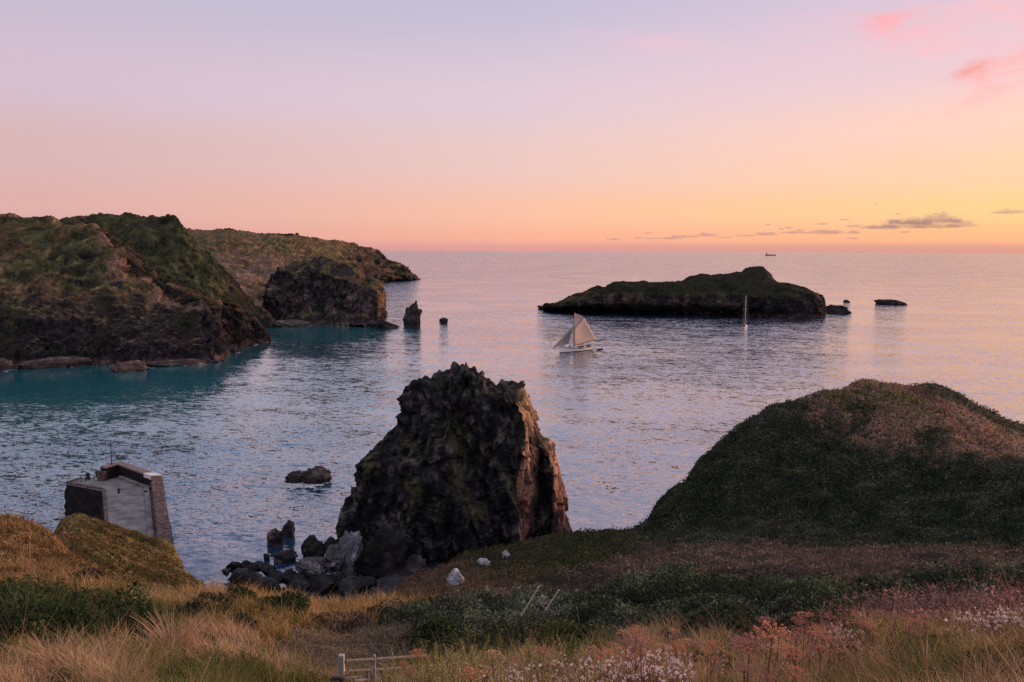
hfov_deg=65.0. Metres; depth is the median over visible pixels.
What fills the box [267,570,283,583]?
boulder
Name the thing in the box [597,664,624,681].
thistle
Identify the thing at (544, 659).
leafy plant
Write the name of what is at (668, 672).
thistle
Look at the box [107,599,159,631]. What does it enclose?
bush
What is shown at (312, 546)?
boulder
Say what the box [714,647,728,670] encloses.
umbel plant
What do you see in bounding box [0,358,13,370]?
rock
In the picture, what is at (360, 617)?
bush
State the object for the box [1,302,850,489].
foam
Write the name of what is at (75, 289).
headland terrain
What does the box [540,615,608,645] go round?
bush
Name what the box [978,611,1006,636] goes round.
thistle
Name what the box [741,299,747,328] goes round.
yacht
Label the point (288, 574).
boulder
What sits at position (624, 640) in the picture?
umbel plant
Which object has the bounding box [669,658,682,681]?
thistle
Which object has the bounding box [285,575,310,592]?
boulder
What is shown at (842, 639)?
bush
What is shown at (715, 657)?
umbel plant
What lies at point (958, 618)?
thistle
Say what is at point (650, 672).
thistle
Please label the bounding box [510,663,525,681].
leafy plant
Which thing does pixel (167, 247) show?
headland terrain
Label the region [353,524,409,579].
boulder
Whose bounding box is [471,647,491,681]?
leafy plant
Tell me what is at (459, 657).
leafy plant
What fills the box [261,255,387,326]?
headland terrain
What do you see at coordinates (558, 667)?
leafy plant
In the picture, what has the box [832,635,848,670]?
umbel plant
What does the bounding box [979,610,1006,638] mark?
thistle
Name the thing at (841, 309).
rock
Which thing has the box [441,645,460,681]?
leafy plant
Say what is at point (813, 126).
sky
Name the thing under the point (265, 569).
boulder
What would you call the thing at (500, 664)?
leafy plant
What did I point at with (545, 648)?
umbel plant
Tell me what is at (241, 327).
headland terrain
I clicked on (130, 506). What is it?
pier
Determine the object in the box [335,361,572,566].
sea stack
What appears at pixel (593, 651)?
umbel plant
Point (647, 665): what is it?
thistle
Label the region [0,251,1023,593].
sea
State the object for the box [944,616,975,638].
thistle
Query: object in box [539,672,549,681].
leafy plant
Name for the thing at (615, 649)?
umbel plant
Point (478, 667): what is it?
leafy plant
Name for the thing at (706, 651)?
umbel plant
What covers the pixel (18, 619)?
bush
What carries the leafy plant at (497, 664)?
on the ground at (394, 580)
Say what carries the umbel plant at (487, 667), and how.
on the ground at (394, 580)
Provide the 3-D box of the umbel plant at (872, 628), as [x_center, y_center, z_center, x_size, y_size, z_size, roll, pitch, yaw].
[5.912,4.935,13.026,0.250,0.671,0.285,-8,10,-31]
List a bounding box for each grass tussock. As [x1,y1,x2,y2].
[17,623,97,656]
[68,624,145,665]
[120,580,162,603]
[131,601,212,649]
[187,580,232,604]
[214,625,261,653]
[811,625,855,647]
[890,632,941,668]
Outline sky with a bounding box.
[0,0,1023,252]
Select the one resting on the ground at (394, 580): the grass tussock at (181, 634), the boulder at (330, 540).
the grass tussock at (181, 634)
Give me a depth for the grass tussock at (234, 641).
16.03 m
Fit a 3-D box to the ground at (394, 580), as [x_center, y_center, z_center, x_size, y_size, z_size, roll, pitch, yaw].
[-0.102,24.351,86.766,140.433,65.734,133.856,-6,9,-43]
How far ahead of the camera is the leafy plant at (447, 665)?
12.39 m
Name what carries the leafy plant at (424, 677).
on the ground at (394, 580)
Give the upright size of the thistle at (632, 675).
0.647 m
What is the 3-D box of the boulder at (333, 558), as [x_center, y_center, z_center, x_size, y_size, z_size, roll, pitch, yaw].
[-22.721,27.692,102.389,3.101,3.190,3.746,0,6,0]
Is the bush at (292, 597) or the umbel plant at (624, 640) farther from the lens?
the bush at (292, 597)
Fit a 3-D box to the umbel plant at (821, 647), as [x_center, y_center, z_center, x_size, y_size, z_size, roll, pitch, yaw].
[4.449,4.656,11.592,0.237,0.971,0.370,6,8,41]
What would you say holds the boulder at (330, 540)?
in the sea
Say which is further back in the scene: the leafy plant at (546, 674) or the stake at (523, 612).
the stake at (523, 612)
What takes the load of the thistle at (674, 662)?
on the ground at (394, 580)
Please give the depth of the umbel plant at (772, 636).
6.91 m
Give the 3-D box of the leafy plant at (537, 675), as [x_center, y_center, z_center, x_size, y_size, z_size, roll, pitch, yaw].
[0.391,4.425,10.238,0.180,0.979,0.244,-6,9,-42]
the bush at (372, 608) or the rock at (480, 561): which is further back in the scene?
the rock at (480, 561)
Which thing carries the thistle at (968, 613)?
on the ground at (394, 580)
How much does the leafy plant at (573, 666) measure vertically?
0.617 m
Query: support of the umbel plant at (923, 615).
on the ground at (394, 580)
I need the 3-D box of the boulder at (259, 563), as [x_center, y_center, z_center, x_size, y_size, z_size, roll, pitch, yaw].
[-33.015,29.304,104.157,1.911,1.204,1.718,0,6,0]
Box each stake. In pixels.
[521,586,539,615]
[545,590,558,610]
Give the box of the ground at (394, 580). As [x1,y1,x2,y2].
[0,380,1023,681]
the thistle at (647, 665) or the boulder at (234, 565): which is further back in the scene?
the boulder at (234, 565)
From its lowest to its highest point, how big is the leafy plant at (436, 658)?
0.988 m
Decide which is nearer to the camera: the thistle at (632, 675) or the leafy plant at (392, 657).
the leafy plant at (392, 657)
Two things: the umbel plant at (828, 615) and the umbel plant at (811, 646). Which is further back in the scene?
the umbel plant at (828, 615)
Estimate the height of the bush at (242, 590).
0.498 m
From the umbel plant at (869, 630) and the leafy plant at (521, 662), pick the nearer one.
the umbel plant at (869, 630)
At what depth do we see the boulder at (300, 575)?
99.32 m
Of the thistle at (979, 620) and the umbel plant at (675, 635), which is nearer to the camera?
the thistle at (979, 620)
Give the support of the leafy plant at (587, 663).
on the ground at (394, 580)
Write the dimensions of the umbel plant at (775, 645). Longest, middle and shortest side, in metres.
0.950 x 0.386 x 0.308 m
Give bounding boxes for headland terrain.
[0,213,230,368]
[59,212,271,327]
[78,215,273,347]
[186,228,419,318]
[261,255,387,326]
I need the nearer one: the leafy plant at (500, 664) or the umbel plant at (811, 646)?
the leafy plant at (500, 664)
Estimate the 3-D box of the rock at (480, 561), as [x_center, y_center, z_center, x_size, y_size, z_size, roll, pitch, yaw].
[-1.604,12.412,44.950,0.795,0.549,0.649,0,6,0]
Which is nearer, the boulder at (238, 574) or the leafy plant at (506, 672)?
the leafy plant at (506, 672)
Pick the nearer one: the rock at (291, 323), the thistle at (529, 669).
the thistle at (529, 669)
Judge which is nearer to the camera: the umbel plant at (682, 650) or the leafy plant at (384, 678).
the umbel plant at (682, 650)
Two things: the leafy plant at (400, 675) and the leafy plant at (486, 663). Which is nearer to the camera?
the leafy plant at (400, 675)
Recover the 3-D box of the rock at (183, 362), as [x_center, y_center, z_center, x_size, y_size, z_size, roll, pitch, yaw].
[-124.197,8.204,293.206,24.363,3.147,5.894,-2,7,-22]
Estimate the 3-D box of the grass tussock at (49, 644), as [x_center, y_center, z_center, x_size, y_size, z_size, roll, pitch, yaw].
[-7.543,5.122,13.216,1.356,0.656,1.192,0,6,0]
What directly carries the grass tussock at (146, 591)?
on the ground at (394, 580)
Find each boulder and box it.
[221,567,231,576]
[226,561,239,572]
[227,568,251,586]
[238,560,258,572]
[244,571,261,585]
[253,561,263,571]
[253,576,280,593]
[259,563,276,576]
[263,553,269,560]
[267,528,283,545]
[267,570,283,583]
[273,549,297,563]
[281,520,294,537]
[282,568,296,584]
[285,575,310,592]
[295,556,324,576]
[296,573,307,578]
[301,534,325,557]
[307,573,329,581]
[307,573,337,595]
[322,544,345,573]
[324,536,337,550]
[327,571,344,587]
[337,530,362,576]
[337,574,358,586]
[337,577,361,595]
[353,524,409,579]
[359,576,377,590]
[399,554,426,576]
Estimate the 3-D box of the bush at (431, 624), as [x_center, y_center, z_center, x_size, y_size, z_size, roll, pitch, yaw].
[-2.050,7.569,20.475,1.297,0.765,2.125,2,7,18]
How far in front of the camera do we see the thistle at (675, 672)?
10.42 m
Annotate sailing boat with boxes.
[554,312,596,352]
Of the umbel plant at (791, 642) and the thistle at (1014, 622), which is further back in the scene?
the thistle at (1014, 622)
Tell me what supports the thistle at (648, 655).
on the ground at (394, 580)
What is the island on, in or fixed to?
in the sea
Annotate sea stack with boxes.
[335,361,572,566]
[402,300,422,326]
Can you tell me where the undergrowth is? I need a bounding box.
[0,378,1023,681]
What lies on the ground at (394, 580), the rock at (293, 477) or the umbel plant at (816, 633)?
the umbel plant at (816, 633)
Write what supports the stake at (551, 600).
on the ground at (394, 580)
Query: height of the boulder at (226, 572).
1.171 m
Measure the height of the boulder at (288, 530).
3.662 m
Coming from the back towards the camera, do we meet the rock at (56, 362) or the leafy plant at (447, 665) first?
the rock at (56, 362)
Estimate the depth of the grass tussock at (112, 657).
13.52 m
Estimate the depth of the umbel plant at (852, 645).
11.64 m
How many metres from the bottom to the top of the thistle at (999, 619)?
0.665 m
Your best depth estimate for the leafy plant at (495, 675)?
10.34 m
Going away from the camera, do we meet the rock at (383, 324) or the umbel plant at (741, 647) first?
the umbel plant at (741, 647)
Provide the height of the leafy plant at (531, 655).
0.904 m
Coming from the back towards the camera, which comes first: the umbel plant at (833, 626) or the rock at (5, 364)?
the rock at (5, 364)
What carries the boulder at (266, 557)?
in the sea
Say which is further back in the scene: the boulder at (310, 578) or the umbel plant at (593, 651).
the boulder at (310, 578)
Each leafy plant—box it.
[376,663,386,681]
[385,664,438,681]
[391,648,403,681]
[395,662,403,681]
[418,663,445,681]
[419,654,448,680]
[433,649,458,680]
[434,642,443,680]
[440,656,464,681]
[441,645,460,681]
[444,646,480,672]
[454,634,490,662]
[454,653,471,681]
[457,642,477,672]
[460,639,499,681]
[467,657,481,681]
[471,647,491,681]
[479,646,492,674]
[482,647,507,681]
[485,657,520,680]
[487,652,506,681]
[501,651,506,680]
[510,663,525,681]
[515,637,548,666]
[515,640,537,681]
[519,648,526,673]
[519,660,532,681]
[524,642,554,671]
[531,638,542,673]
[533,651,550,681]
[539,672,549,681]
[545,654,550,676]
[550,653,617,681]
[555,651,561,676]
[557,634,604,681]
[569,650,583,673]
[580,645,610,676]
[582,641,595,671]
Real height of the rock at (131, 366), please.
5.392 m
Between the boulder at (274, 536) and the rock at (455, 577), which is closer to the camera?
the rock at (455, 577)
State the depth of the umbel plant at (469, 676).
8.15 m
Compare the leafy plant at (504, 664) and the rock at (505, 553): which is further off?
the rock at (505, 553)
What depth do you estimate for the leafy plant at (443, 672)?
10.51 m
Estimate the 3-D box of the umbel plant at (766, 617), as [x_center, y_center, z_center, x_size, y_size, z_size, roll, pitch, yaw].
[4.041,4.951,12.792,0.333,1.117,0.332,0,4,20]
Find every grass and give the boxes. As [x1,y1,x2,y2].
[0,377,1023,681]
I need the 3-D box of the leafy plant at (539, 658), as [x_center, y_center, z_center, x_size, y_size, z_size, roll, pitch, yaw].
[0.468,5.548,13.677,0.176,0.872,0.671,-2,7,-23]
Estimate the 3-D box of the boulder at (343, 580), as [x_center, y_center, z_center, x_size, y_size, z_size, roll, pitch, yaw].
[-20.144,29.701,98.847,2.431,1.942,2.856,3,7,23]
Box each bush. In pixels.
[0,602,70,643]
[11,597,116,645]
[66,566,109,582]
[85,605,167,640]
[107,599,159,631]
[168,591,236,621]
[204,612,258,633]
[224,585,256,602]
[252,591,310,616]
[310,610,371,635]
[364,604,383,615]
[408,616,463,645]
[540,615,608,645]
[827,637,885,663]
[952,646,1022,679]
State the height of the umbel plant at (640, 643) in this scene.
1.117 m
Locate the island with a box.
[537,266,827,317]
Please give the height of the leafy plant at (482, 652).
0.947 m
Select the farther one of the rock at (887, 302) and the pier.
the rock at (887, 302)
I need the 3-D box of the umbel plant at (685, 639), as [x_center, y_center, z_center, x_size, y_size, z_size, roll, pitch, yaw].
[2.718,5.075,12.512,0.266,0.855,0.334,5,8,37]
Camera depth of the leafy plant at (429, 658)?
12.73 m
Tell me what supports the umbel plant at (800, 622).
on the ground at (394, 580)
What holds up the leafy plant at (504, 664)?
on the ground at (394, 580)
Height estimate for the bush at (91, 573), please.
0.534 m
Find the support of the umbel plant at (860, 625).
on the ground at (394, 580)
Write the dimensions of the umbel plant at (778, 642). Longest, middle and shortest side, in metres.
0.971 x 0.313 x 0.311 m
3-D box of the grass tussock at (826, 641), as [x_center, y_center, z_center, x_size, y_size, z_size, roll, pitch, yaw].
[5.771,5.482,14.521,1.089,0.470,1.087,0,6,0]
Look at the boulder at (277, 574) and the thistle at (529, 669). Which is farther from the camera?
the boulder at (277, 574)
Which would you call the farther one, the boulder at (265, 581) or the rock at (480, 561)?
the boulder at (265, 581)
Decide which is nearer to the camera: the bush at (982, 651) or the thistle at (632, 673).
the bush at (982, 651)
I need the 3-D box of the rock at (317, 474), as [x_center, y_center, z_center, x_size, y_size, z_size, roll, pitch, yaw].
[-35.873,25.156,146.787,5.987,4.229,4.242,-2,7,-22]
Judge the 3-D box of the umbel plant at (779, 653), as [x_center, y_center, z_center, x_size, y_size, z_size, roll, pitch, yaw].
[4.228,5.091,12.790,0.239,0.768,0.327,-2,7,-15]
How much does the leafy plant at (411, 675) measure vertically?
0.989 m
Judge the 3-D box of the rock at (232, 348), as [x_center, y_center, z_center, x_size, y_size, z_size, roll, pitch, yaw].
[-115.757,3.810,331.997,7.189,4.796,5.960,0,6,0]
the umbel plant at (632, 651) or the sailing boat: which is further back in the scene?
the sailing boat
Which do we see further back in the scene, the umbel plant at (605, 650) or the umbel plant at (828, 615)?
the umbel plant at (828, 615)
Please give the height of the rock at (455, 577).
1.042 m
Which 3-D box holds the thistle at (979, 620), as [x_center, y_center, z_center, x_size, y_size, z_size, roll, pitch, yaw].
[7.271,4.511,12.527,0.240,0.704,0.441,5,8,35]
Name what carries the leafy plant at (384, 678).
on the ground at (394, 580)
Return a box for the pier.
[64,461,173,544]
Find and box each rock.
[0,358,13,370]
[17,356,92,368]
[110,360,146,372]
[145,358,204,365]
[226,344,239,352]
[270,320,310,326]
[285,470,302,482]
[302,466,331,483]
[365,319,398,328]
[439,317,447,322]
[446,568,464,586]
[476,558,489,566]
[502,550,510,558]
[826,304,851,313]
[874,299,906,304]
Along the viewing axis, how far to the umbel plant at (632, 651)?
12.73 m
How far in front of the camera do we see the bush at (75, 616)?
16.00 m
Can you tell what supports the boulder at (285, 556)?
in the sea
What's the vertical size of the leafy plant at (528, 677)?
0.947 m
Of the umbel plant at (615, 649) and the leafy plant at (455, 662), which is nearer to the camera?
the leafy plant at (455, 662)
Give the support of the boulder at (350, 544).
on the ground at (394, 580)
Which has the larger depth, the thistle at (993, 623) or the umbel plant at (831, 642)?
the thistle at (993, 623)
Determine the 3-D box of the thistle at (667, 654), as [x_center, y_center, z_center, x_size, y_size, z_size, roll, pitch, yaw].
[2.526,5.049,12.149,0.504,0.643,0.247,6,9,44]
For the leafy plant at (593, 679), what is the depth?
8.00 m
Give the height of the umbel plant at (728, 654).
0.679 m
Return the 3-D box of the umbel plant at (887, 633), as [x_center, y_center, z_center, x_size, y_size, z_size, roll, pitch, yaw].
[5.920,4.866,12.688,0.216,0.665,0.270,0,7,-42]
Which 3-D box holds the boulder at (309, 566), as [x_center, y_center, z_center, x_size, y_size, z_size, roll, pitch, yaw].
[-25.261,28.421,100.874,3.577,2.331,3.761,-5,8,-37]
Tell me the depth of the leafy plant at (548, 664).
13.03 m
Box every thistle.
[502,670,523,680]
[518,664,540,680]
[539,660,562,681]
[564,659,593,680]
[579,657,612,680]
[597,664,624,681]
[606,656,618,681]
[609,651,629,679]
[615,663,646,681]
[619,660,629,681]
[621,664,646,681]
[625,650,661,678]
[629,665,662,681]
[637,654,659,681]
[644,665,677,681]
[656,665,682,681]
[664,661,693,681]
[666,648,696,672]
[667,666,685,681]
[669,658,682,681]
[837,628,862,655]
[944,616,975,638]
[947,617,976,633]
[957,611,990,641]
[967,612,995,636]
[971,606,987,634]
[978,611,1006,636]
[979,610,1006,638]
[989,606,1009,636]
[995,616,1021,639]
[996,606,1008,636]
[1003,612,1017,629]
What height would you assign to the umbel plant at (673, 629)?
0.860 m
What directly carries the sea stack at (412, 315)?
in the sea
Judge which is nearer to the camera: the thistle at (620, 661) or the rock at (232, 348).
the thistle at (620, 661)
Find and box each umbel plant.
[397,647,427,679]
[458,666,484,681]
[482,649,503,678]
[533,644,556,681]
[575,646,603,678]
[595,649,615,677]
[606,643,622,665]
[608,629,629,658]
[609,636,634,669]
[624,624,656,676]
[624,635,654,681]
[665,640,687,670]
[668,627,682,651]
[668,634,678,653]
[677,637,694,665]
[686,638,702,676]
[692,646,715,681]
[703,639,720,677]
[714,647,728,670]
[725,644,732,676]
[727,631,778,681]
[753,620,809,681]
[755,616,776,669]
[765,629,786,667]
[766,643,791,678]
[770,637,782,666]
[782,635,800,675]
[784,631,814,675]
[790,616,808,650]
[792,611,819,665]
[802,630,824,669]
[808,623,828,655]
[812,629,831,676]
[818,612,837,659]
[821,636,840,680]
[827,625,846,663]
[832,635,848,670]
[841,640,863,675]
[853,619,867,654]
[860,622,873,649]
[868,625,884,648]
[880,627,896,654]
[883,614,912,645]
[905,616,921,641]
[912,614,931,641]
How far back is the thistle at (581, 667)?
12.12 m
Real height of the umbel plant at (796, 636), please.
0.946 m
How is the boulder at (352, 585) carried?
on the ground at (394, 580)
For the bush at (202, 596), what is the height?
0.586 m
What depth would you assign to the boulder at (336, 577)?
99.41 m
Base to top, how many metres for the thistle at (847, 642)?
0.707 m
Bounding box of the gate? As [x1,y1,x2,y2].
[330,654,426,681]
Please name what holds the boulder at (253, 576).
on the ground at (394, 580)
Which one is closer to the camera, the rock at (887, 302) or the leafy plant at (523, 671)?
the leafy plant at (523, 671)
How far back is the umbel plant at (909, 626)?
12.42 m
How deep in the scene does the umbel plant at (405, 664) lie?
11.30 m
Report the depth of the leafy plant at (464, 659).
12.09 m
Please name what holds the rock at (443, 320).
in the sea
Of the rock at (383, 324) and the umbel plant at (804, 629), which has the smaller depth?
the umbel plant at (804, 629)
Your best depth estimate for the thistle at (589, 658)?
11.16 m
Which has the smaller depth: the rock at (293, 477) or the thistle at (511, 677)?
the thistle at (511, 677)
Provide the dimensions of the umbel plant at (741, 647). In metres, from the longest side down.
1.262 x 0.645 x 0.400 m
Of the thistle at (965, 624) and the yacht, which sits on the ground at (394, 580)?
the thistle at (965, 624)
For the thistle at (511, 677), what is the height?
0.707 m
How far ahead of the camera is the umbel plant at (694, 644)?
12.05 m
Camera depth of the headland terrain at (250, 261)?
794.31 m
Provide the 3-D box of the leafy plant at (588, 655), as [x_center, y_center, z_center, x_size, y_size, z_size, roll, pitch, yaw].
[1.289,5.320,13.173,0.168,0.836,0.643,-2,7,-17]
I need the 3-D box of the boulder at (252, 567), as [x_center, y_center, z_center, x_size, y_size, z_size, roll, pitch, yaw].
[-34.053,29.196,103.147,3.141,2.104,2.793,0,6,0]
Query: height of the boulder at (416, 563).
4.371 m
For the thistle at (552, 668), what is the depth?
12.72 m
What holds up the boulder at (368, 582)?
on the ground at (394, 580)
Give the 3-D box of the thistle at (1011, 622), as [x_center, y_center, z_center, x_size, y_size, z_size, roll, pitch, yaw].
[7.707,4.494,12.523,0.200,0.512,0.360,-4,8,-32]
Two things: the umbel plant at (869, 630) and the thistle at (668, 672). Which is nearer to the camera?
the thistle at (668, 672)
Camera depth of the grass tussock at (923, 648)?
11.12 m
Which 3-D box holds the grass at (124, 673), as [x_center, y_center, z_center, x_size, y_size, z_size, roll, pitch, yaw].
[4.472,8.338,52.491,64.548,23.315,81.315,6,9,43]
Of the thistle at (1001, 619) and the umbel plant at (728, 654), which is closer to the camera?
the thistle at (1001, 619)
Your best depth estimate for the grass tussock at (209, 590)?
24.31 m
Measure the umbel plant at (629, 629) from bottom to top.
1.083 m
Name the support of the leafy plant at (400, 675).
on the ground at (394, 580)
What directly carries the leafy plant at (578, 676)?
on the ground at (394, 580)
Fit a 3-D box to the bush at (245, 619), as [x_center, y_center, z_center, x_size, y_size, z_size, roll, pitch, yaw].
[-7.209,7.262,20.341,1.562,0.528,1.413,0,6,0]
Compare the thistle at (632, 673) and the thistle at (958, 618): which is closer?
the thistle at (632, 673)
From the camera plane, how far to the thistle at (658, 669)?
9.79 m
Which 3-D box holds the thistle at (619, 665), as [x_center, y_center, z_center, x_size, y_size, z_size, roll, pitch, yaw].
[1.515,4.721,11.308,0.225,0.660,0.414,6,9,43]
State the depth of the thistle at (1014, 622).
12.45 m
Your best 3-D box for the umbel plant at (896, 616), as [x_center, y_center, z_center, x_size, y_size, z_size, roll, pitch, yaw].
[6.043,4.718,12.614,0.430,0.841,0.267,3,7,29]
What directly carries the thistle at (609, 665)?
on the ground at (394, 580)
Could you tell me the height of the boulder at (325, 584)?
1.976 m
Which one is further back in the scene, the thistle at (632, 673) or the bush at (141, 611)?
the bush at (141, 611)
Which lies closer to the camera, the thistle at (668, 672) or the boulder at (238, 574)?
the thistle at (668, 672)

